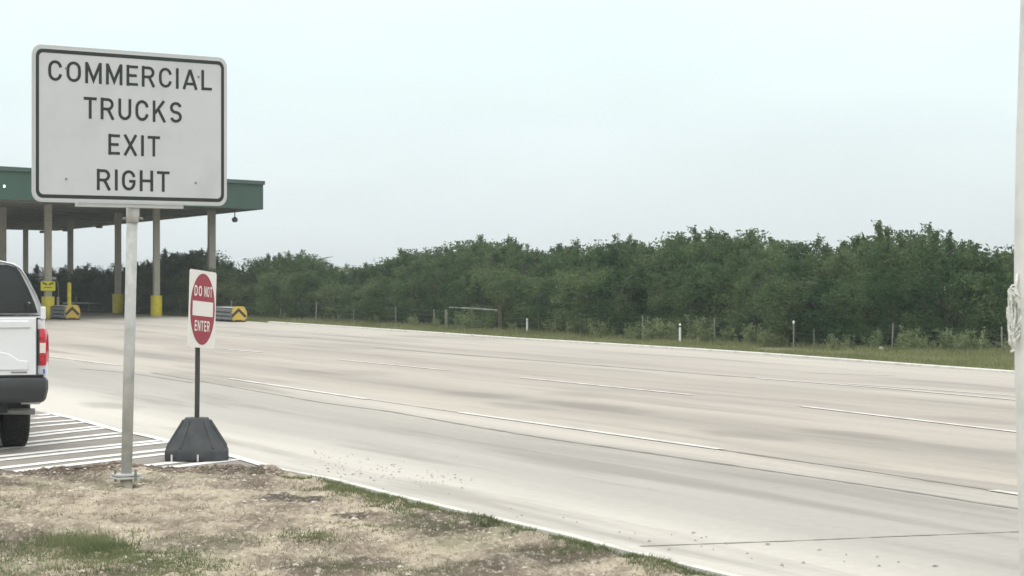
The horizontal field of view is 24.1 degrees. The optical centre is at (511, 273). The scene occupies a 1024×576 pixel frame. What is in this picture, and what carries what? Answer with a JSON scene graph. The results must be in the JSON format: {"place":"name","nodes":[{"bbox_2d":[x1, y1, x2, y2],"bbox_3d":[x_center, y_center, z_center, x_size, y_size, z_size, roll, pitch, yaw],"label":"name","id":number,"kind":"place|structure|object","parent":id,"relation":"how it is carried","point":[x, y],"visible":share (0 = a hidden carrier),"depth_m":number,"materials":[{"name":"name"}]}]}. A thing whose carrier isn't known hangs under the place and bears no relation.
{"place":"outdoors","nodes":[
{"label":"outdoors","id":0,"kind":"place"},
{"bbox_2d":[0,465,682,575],"bbox_3d":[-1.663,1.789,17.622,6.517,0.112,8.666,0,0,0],"label":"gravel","id":1,"kind":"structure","parent":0,"point":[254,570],"depth_m":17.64,"materials":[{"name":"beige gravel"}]},
{"bbox_2d":[0,463,702,575],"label":"dirt ground","id":2,"kind":"structure","parent":0,"point":[495,555],"depth_m":16.93,"materials":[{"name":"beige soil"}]},
{"bbox_2d":[0,460,244,474],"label":"dirt clods","id":3,"kind":"object","parent":2,"relation":"on","point":[153,467],"visible":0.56,"depth_m":21.84,"materials":[{"name":"soil"}]},
{"bbox_2d":[32,44,226,488],"bbox_3d":[-3.269,0.040,20.268,1.930,3.821,0.250,0,0,-42],"label":"road sign","id":4,"kind":"object","parent":2,"relation":"on","point":[132,132],"visible":0.97,"depth_m":20.22,"materials":[{"name":"metal"}]},
{"bbox_2d":[0,473,720,575],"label":"grass","id":5,"kind":"structure","parent":2,"relation":"on","point":[83,543],"depth_m":15.59,"materials":[{"name":"green plant"}]},
{"bbox_2d":[0,0,1019,275],"label":"sky","id":6,"kind":"structure","parent":0,"point":[372,129],"materials":[{"name":"white"}]},
{"bbox_2d":[30,313,1019,575],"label":"road","id":7,"kind":"structure","parent":0,"point":[636,501],"depth_m":28.30,"materials":[{"name":"concrete"}]},
{"bbox_2d":[0,207,6,261],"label":"canopy column","id":8,"kind":"structure","parent":7,"relation":"on","point":[3,233],"depth_m":102.87,"materials":[{"name":"yellow paint"}]},
{"bbox_2d":[0,166,264,230],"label":"canopy","id":9,"kind":"object","parent":8,"relation":"on","point":[25,208],"visible":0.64,"depth_m":105.30,"materials":[{"name":"green metal"}]},
{"bbox_2d":[67,220,72,280],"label":"canopy column","id":10,"kind":"structure","parent":9,"relation":"attached to","point":[70,246],"depth_m":127.87,"materials":[{"name":"yellow paint"}]},
{"bbox_2d":[207,210,215,271],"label":"canopy column","id":11,"kind":"structure","parent":9,"relation":"attached to","point":[211,238],"depth_m":106.88,"materials":[{"name":"yellow paint"}]},
{"bbox_2d":[42,204,53,318],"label":"canopy column","id":12,"kind":"structure","parent":7,"relation":"on","point":[47,300],"depth_m":98.87,"materials":[{"name":"yellow paint"}]},
{"bbox_2d":[50,305,79,319],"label":"crash cushion","id":13,"kind":"object","parent":7,"relation":"on","point":[66,312],"visible":1,"depth_m":96.05,"materials":[{"name":"metal"}]},
{"bbox_2d":[112,212,123,312],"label":"canopy column","id":14,"kind":"structure","parent":7,"relation":"on","point":[117,301],"depth_m":111.88,"materials":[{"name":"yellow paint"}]},
{"bbox_2d":[0,411,258,470],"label":"hatched asphalt","id":15,"kind":"structure","parent":7,"relation":"on","point":[117,440],"depth_m":25.33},
{"bbox_2d":[0,261,48,446],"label":"pickup truck","id":16,"kind":"object","parent":15,"relation":"on","point":[24,351],"visible":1,"depth_m":24.63,"materials":[{"name":"white paint"}]},
{"bbox_2d":[0,413,262,471],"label":"hatch markings","id":17,"kind":"object","parent":15,"relation":"on","point":[163,440],"visible":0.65,"depth_m":25.41,"materials":[{"name":"white paint"}]},
{"bbox_2d":[165,269,228,461],"bbox_3d":[-3.122,0.902,23.777,0.625,1.896,0.644,0,0,-7],"label":"portable sign","id":18,"kind":"object","parent":15,"relation":"on","point":[196,438],"visible":1,"depth_m":23.64,"materials":[{"name":"rubber"}]},
{"bbox_2d":[151,208,161,315],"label":"canopy column","id":19,"kind":"structure","parent":7,"relation":"on","point":[156,303],"depth_m":103.87,"materials":[{"name":"yellow paint"}]},
{"bbox_2d":[215,306,246,321],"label":"crash cushion","id":20,"kind":"object","parent":7,"relation":"on","point":[232,314],"visible":0.91,"depth_m":91.60,"materials":[{"name":"metal"}]},
{"bbox_2d":[259,463,741,575],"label":"kerb","id":21,"kind":"structure","parent":7,"relation":"on","point":[544,530],"depth_m":17.06,"materials":[{"name":"concrete"}]},
{"bbox_2d":[49,330,1017,494],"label":"lane markings","id":22,"kind":"object","parent":7,"relation":"on","point":[1010,492],"visible":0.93,"depth_m":32.77,"materials":[{"name":"paint"}]},
{"bbox_2d":[89,335,1018,545],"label":"slab joints","id":23,"kind":"object","parent":7,"relation":"on","point":[685,458],"visible":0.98,"depth_m":23.59,"materials":[{"name":"grey concrete"}]},
{"bbox_2d":[267,321,1014,373],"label":"kerb","id":24,"kind":"structure","parent":7,"relation":"on","point":[864,361],"depth_m":57.39,"materials":[{"name":"concrete"}]},
{"bbox_2d":[39,277,1014,369],"bbox_3d":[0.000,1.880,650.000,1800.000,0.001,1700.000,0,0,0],"label":"ground","id":25,"kind":"structure","parent":0,"point":[774,348],"depth_m":60.24,"materials":[{"name":"green plant"}]},
{"bbox_2d":[251,274,313,317],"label":"brush tree","id":26,"kind":"object","parent":25,"relation":"on","point":[268,309],"visible":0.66,"depth_m":97.19,"materials":[{"name":"green plant"}]},
{"bbox_2d":[59,297,1006,350],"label":"wire fence","id":27,"kind":"object","parent":25,"relation":"on","point":[892,332],"visible":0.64,"depth_m":67.67,"materials":[{"name":"grey metal"}]},
{"bbox_2d":[684,314,718,342],"bbox_3d":[5.016,1.504,64.394,0.831,0.826,0.862,0,0,-16],"label":"weed clump","id":28,"kind":"object","parent":25,"relation":"on","point":[692,335],"visible":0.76,"depth_m":64.47,"materials":[{"name":"green plant"}]},
{"bbox_2d":[1013,0,1023,575],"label":"flagpole","id":29,"kind":"object","parent":25,"relation":"on","point":[1019,270],"visible":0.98,"depth_m":11.96,"materials":[{"name":"metal"}]},
{"bbox_2d":[1006,273,1021,352],"bbox_3d":[2.505,0.197,11.948,0.090,0.396,0.039,0,0,0],"label":"halyard rope","id":30,"kind":"object","parent":29,"relation":"attached to","point":[1013,298],"visible":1,"depth_m":11.94,"materials":[{"name":"white fabric"}]},
{"bbox_2d":[80,291,1008,348],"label":"woodland floor","id":31,"kind":"structure","parent":0,"point":[86,310],"depth_m":93.80,"materials":[{"name":"brown soil"}]},
{"bbox_2d":[52,277,98,310],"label":"brush tree","id":32,"kind":"object","parent":31,"relation":"on","point":[76,284],"visible":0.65,"depth_m":119.22,"materials":[{"name":"green plant"}]},
{"bbox_2d":[77,267,114,309],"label":"brush tree","id":33,"kind":"object","parent":31,"relation":"on","point":[96,276],"visible":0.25,"depth_m":121.76,"materials":[{"name":"green plant"}]},
{"bbox_2d":[82,278,124,311],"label":"brush tree","id":34,"kind":"object","parent":31,"relation":"on","point":[92,296],"visible":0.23,"depth_m":117.95,"materials":[{"name":"green plant"}]},
{"bbox_2d":[93,278,138,311],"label":"brush tree","id":35,"kind":"object","parent":31,"relation":"on","point":[110,284],"visible":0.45,"depth_m":114.80,"materials":[{"name":"green plant"}]},
{"bbox_2d":[121,276,152,313],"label":"brush tree","id":36,"kind":"object","parent":31,"relation":"on","point":[140,288],"visible":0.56,"depth_m":112.63,"materials":[{"name":"green plant"}]},
{"bbox_2d":[137,253,186,311],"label":"brush tree","id":37,"kind":"object","parent":31,"relation":"on","point":[148,271],"visible":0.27,"depth_m":116.18,"materials":[{"name":"green plant"}]},
{"bbox_2d":[160,266,195,313],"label":"brush tree","id":38,"kind":"object","parent":31,"relation":"on","point":[169,276],"visible":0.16,"depth_m":109.49,"materials":[{"name":"green plant"}]},
{"bbox_2d":[162,265,202,313],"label":"brush tree","id":39,"kind":"object","parent":31,"relation":"on","point":[174,283],"visible":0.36,"depth_m":107.05,"materials":[{"name":"green plant"}]},
{"bbox_2d":[164,248,236,309],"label":"brush tree","id":40,"kind":"object","parent":31,"relation":"on","point":[195,261],"visible":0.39,"depth_m":111.99,"materials":[{"name":"green plant"}]},
{"bbox_2d":[176,264,240,314],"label":"brush tree","id":41,"kind":"object","parent":31,"relation":"on","point":[225,279],"visible":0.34,"depth_m":105.08,"materials":[{"name":"green plant"}]},
{"bbox_2d":[216,280,257,315],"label":"brush tree","id":42,"kind":"object","parent":31,"relation":"on","point":[229,288],"visible":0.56,"depth_m":103.19,"materials":[{"name":"green plant"}]},
{"bbox_2d":[238,282,278,316],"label":"brush tree","id":43,"kind":"object","parent":31,"relation":"on","point":[251,293],"visible":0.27,"depth_m":102.17,"materials":[{"name":"green plant"}]},
{"bbox_2d":[253,269,303,316],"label":"brush tree","id":44,"kind":"object","parent":31,"relation":"on","point":[274,275],"visible":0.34,"depth_m":99.58,"materials":[{"name":"green plant"}]},
{"bbox_2d":[254,250,330,316],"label":"brush tree","id":45,"kind":"object","parent":31,"relation":"on","point":[303,266],"visible":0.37,"depth_m":102.28,"materials":[{"name":"green plant"}]},
{"bbox_2d":[277,271,332,319],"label":"brush tree","id":46,"kind":"object","parent":31,"relation":"on","point":[309,282],"visible":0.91,"depth_m":95.65,"materials":[{"name":"green plant"}]},
{"bbox_2d":[301,263,355,317],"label":"brush tree","id":47,"kind":"object","parent":31,"relation":"on","point":[331,271],"visible":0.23,"depth_m":101.34,"materials":[{"name":"green plant"}]},
{"bbox_2d":[307,281,357,319],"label":"brush tree","id":48,"kind":"object","parent":31,"relation":"on","point":[329,289],"visible":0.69,"depth_m":94.53,"materials":[{"name":"green plant"}]},
{"bbox_2d":[324,268,359,318],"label":"brush tree","id":49,"kind":"object","parent":31,"relation":"on","point":[341,279],"visible":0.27,"depth_m":99.26,"materials":[{"name":"green plant"}]},
{"bbox_2d":[336,284,378,320],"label":"brush tree","id":50,"kind":"object","parent":31,"relation":"on","point":[358,287],"visible":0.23,"depth_m":92.86,"materials":[{"name":"green plant"}]},
{"bbox_2d":[349,262,393,310],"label":"brush tree","id":51,"kind":"object","parent":31,"relation":"on","point":[364,271],"visible":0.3,"depth_m":97.81,"materials":[{"name":"green plant"}]},
{"bbox_2d":[341,282,414,321],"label":"brush tree","id":52,"kind":"object","parent":31,"relation":"on","point":[362,296],"visible":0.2,"depth_m":91.32,"materials":[{"name":"green plant"}]},
{"bbox_2d":[342,273,424,323],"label":"brush tree","id":53,"kind":"object","parent":31,"relation":"on","point":[374,289],"visible":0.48,"depth_m":89.35,"materials":[{"name":"green plant"}]},
{"bbox_2d":[363,254,413,312],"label":"brush tree","id":54,"kind":"object","parent":31,"relation":"on","point":[389,266],"visible":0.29,"depth_m":96.30,"materials":[{"name":"green plant"}]},
{"bbox_2d":[383,278,431,323],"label":"brush tree","id":55,"kind":"object","parent":31,"relation":"on","point":[399,296],"visible":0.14,"depth_m":88.19,"materials":[{"name":"green plant"}]},
{"bbox_2d":[392,268,455,324],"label":"brush tree","id":56,"kind":"object","parent":31,"relation":"on","point":[414,281],"visible":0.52,"depth_m":85.90,"materials":[{"name":"green plant"}]},
{"bbox_2d":[419,262,467,323],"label":"brush tree","id":57,"kind":"object","parent":31,"relation":"on","point":[435,283],"visible":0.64,"depth_m":85.15,"materials":[{"name":"green plant"}]},
{"bbox_2d":[411,249,478,321],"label":"brush tree","id":58,"kind":"object","parent":31,"relation":"on","point":[443,261],"visible":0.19,"depth_m":87.21,"materials":[{"name":"green plant"}]},
{"bbox_2d":[414,244,479,320],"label":"brush tree","id":59,"kind":"object","parent":31,"relation":"on","point":[461,251],"visible":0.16,"depth_m":90.10,"materials":[{"name":"green plant"}]},
{"bbox_2d":[431,270,482,325],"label":"brush tree","id":60,"kind":"object","parent":31,"relation":"on","point":[446,287],"visible":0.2,"depth_m":83.38,"materials":[{"name":"green plant"}]},
{"bbox_2d":[428,252,501,323],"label":"brush tree","id":61,"kind":"object","parent":31,"relation":"on","point":[469,260],"visible":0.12,"depth_m":86.11,"materials":[{"name":"green plant"}]},
{"bbox_2d":[446,272,498,326],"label":"brush tree","id":62,"kind":"object","parent":31,"relation":"on","point":[460,286],"visible":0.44,"depth_m":80.77,"materials":[{"name":"green plant"}]},
{"bbox_2d":[443,234,506,261],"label":"brush tree","id":63,"kind":"object","parent":31,"relation":"on","point":[457,246],"visible":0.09,"depth_m":91.94,"materials":[{"name":"green plant"}]},
{"bbox_2d":[466,234,529,259],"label":"brush tree","id":64,"kind":"object","parent":31,"relation":"on","point":[487,249],"visible":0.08,"depth_m":90.52,"materials":[{"name":"green plant"}]},
{"bbox_2d":[465,263,535,327],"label":"brush tree","id":65,"kind":"object","parent":31,"relation":"on","point":[497,272],"visible":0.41,"depth_m":79.55,"materials":[{"name":"green plant"}]},
{"bbox_2d":[457,243,544,306],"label":"brush tree","id":66,"kind":"object","parent":31,"relation":"on","point":[494,257],"visible":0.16,"depth_m":85.09,"materials":[{"name":"green plant"}]},
{"bbox_2d":[477,272,543,329],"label":"brush tree","id":67,"kind":"object","parent":31,"relation":"on","point":[505,287],"visible":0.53,"depth_m":77.80,"materials":[{"name":"green plant"}]},
{"bbox_2d":[482,237,539,266],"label":"brush tree","id":68,"kind":"object","parent":31,"relation":"on","point":[520,247],"visible":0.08,"depth_m":87.98,"materials":[{"name":"green plant"}]},
{"bbox_2d":[478,250,550,327],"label":"brush tree","id":69,"kind":"object","parent":31,"relation":"on","point":[516,263],"visible":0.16,"depth_m":81.98,"materials":[{"name":"green plant"}]},
{"bbox_2d":[500,273,565,331],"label":"brush tree","id":70,"kind":"object","parent":31,"relation":"on","point":[522,287],"visible":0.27,"depth_m":76.89,"materials":[{"name":"green plant"}]},
{"bbox_2d":[503,247,579,308],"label":"brush tree","id":71,"kind":"object","parent":31,"relation":"on","point":[537,255],"visible":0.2,"depth_m":81.36,"materials":[{"name":"green plant"}]},
{"bbox_2d":[513,272,594,330],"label":"brush tree","id":72,"kind":"object","parent":31,"relation":"on","point":[546,288],"visible":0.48,"depth_m":74.81,"materials":[{"name":"green plant"}]},
{"bbox_2d":[527,246,586,329],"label":"brush tree","id":73,"kind":"object","parent":31,"relation":"on","point":[547,268],"visible":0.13,"depth_m":79.87,"materials":[{"name":"green plant"}]},
{"bbox_2d":[542,246,602,308],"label":"brush tree","id":74,"kind":"object","parent":31,"relation":"on","point":[574,263],"visible":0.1,"depth_m":78.44,"materials":[{"name":"green plant"}]},
{"bbox_2d":[546,263,618,333],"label":"brush tree","id":75,"kind":"object","parent":31,"relation":"on","point":[566,286],"visible":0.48,"depth_m":72.64,"materials":[{"name":"green plant"}]},
{"bbox_2d":[566,240,636,306],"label":"brush tree","id":76,"kind":"object","parent":31,"relation":"on","point":[622,246],"visible":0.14,"depth_m":77.34,"materials":[{"name":"green plant"}]},
{"bbox_2d":[568,266,645,333],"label":"brush tree","id":77,"kind":"object","parent":31,"relation":"on","point":[585,286],"visible":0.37,"depth_m":71.67,"materials":[{"name":"green plant"}]},
{"bbox_2d":[584,233,647,253],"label":"brush tree","id":78,"kind":"object","parent":31,"relation":"on","point":[628,241],"visible":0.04,"depth_m":81.70,"materials":[{"name":"green plant"}]},
{"bbox_2d":[584,239,657,311],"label":"brush tree","id":79,"kind":"object","parent":31,"relation":"on","point":[603,260],"visible":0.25,"depth_m":75.35,"materials":[{"name":"green plant"}]},
{"bbox_2d":[570,265,680,336],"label":"brush tree","id":80,"kind":"object","parent":31,"relation":"on","point":[619,274],"visible":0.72,"depth_m":70.07,"materials":[{"name":"green plant"}]},
{"bbox_2d":[610,248,670,333],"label":"brush tree","id":81,"kind":"object","parent":31,"relation":"on","point":[638,252],"visible":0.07,"depth_m":74.31,"materials":[{"name":"green plant"}]},
{"bbox_2d":[621,247,676,335],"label":"brush tree","id":82,"kind":"object","parent":31,"relation":"on","point":[659,263],"visible":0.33,"depth_m":71.38,"materials":[{"name":"green plant"}]},
{"bbox_2d":[632,271,696,336],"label":"brush tree","id":83,"kind":"object","parent":31,"relation":"on","point":[660,296],"visible":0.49,"depth_m":68.76,"materials":[{"name":"green plant"}]},
{"bbox_2d":[637,244,728,332],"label":"brush tree","id":84,"kind":"object","parent":31,"relation":"on","point":[679,261],"visible":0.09,"depth_m":70.88,"materials":[{"name":"green plant"}]},
{"bbox_2d":[645,225,730,282],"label":"brush tree","id":85,"kind":"object","parent":31,"relation":"on","point":[682,239],"visible":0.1,"depth_m":74.20,"materials":[{"name":"green plant"}]},
{"bbox_2d":[658,269,733,339],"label":"brush tree","id":86,"kind":"object","parent":31,"relation":"on","point":[684,308],"visible":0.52,"depth_m":66.72,"materials":[{"name":"green plant"}]},
{"bbox_2d":[654,230,757,338],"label":"brush tree","id":87,"kind":"object","parent":31,"relation":"on","point":[701,252],"visible":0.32,"depth_m":68.69,"materials":[{"name":"green plant"}]},
{"bbox_2d":[663,256,788,340],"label":"brush tree","id":88,"kind":"object","parent":31,"relation":"on","point":[722,281],"visible":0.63,"depth_m":65.70,"materials":[{"name":"green plant"}]},
{"bbox_2d":[700,226,772,323],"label":"brush tree","id":89,"kind":"object","parent":31,"relation":"on","point":[747,237],"visible":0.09,"depth_m":73.46,"materials":[{"name":"green plant"}]},
{"bbox_2d":[691,239,794,339],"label":"brush tree","id":90,"kind":"object","parent":31,"relation":"on","point":[750,255],"visible":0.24,"depth_m":67.89,"materials":[{"name":"green plant"}]},
{"bbox_2d":[719,270,802,340],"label":"brush tree","id":91,"kind":"object","parent":31,"relation":"on","point":[753,282],"visible":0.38,"depth_m":63.64,"materials":[{"name":"green plant"}]},
{"bbox_2d":[710,233,821,293],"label":"brush tree","id":92,"kind":"object","parent":31,"relation":"on","point":[770,243],"visible":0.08,"depth_m":71.09,"materials":[{"name":"green plant"}]},
{"bbox_2d":[737,253,811,336],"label":"brush tree","id":93,"kind":"object","parent":31,"relation":"on","point":[767,264],"visible":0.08,"depth_m":66.91,"materials":[{"name":"green plant"}]},
{"bbox_2d":[738,272,855,344],"bbox_3d":[7.372,0.965,62.019,2.960,2.002,2.875,0,0,38],"label":"brush tree","id":94,"kind":"object","parent":31,"relation":"on","point":[775,288],"visible":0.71,"depth_m":61.67,"materials":[{"name":"green plant"}]},
{"bbox_2d":[758,233,848,302],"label":"brush tree","id":95,"kind":"object","parent":31,"relation":"on","point":[795,252],"visible":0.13,"depth_m":70.15,"materials":[{"name":"green plant"}]},
{"bbox_2d":[770,259,846,342],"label":"brush tree","id":96,"kind":"object","parent":31,"relation":"on","point":[805,265],"visible":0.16,"depth_m":65.22,"materials":[{"name":"green plant"}]},
{"bbox_2d":[784,240,869,311],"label":"brush tree","id":97,"kind":"object","parent":31,"relation":"on","point":[808,257],"visible":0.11,"depth_m":67.64,"materials":[{"name":"green plant"}]},
{"bbox_2d":[767,276,904,347],"bbox_3d":[8.466,0.980,60.978,3.531,1.967,3.275,0,0,-10],"label":"brush tree","id":98,"kind":"object","parent":31,"relation":"on","point":[813,295],"visible":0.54,"depth_m":60.68,"materials":[{"name":"green plant"}]},
{"bbox_2d":[806,240,902,342],"bbox_3d":[9.451,0.552,64.686,3.149,2.909,2.739,0,0,15],"label":"brush tree","id":99,"kind":"object","parent":31,"relation":"on","point":[838,266],"visible":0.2,"depth_m":64.50,"materials":[{"name":"green plant"}]},
{"bbox_2d":[822,220,926,315],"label":"brush tree","id":100,"kind":"object","parent":31,"relation":"on","point":[856,241],"visible":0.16,"depth_m":66.52,"materials":[{"name":"green plant"}]},
{"bbox_2d":[815,262,942,346],"bbox_3d":[9.303,0.844,59.611,3.179,2.266,2.948,0,0,33],"label":"brush tree","id":101,"kind":"object","parent":31,"relation":"on","point":[887,289],"visible":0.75,"depth_m":59.07,"materials":[{"name":"green plant"}]},
{"bbox_2d":[846,230,954,342],"bbox_3d":[10.154,0.432,63.010,2.619,3.175,3.011,0,0,-45],"label":"brush tree","id":102,"kind":"object","parent":31,"relation":"on","point":[885,256],"visible":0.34,"depth_m":62.74,"materials":[{"name":"green plant"}]},
{"bbox_2d":[888,222,972,323],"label":"brush tree","id":103,"kind":"object","parent":31,"relation":"on","point":[930,232],"visible":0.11,"depth_m":65.85,"materials":[{"name":"green plant"}]},
{"bbox_2d":[874,235,1012,344],"bbox_3d":[11.164,0.513,61.478,3.418,2.995,2.973,0,0,24],"label":"brush tree","id":104,"kind":"object","parent":31,"relation":"on","point":[975,261],"visible":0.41,"depth_m":60.98,"materials":[{"name":"green plant"}]},
{"bbox_2d":[894,264,997,346],"bbox_3d":[10.621,0.865,58.519,2.593,2.218,2.256,0,0,1],"label":"brush tree","id":105,"kind":"object","parent":31,"relation":"on","point":[929,285],"visible":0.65,"depth_m":58.20,"materials":[{"name":"green plant"}]},
{"bbox_2d":[933,266,1013,349],"bbox_3d":[11.810,0.888,57.648,2.891,2.172,2.977,0,0,42],"label":"brush tree","id":106,"kind":"object","parent":31,"relation":"on","point":[979,315],"visible":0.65,"depth_m":57.35,"materials":[{"name":"green plant"}]},
{"bbox_2d":[969,250,1013,344],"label":"brush tree","id":107,"kind":"object","parent":31,"relation":"on","point":[1006,261],"visible":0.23,"depth_m":60.73,"materials":[{"name":"green plant"}]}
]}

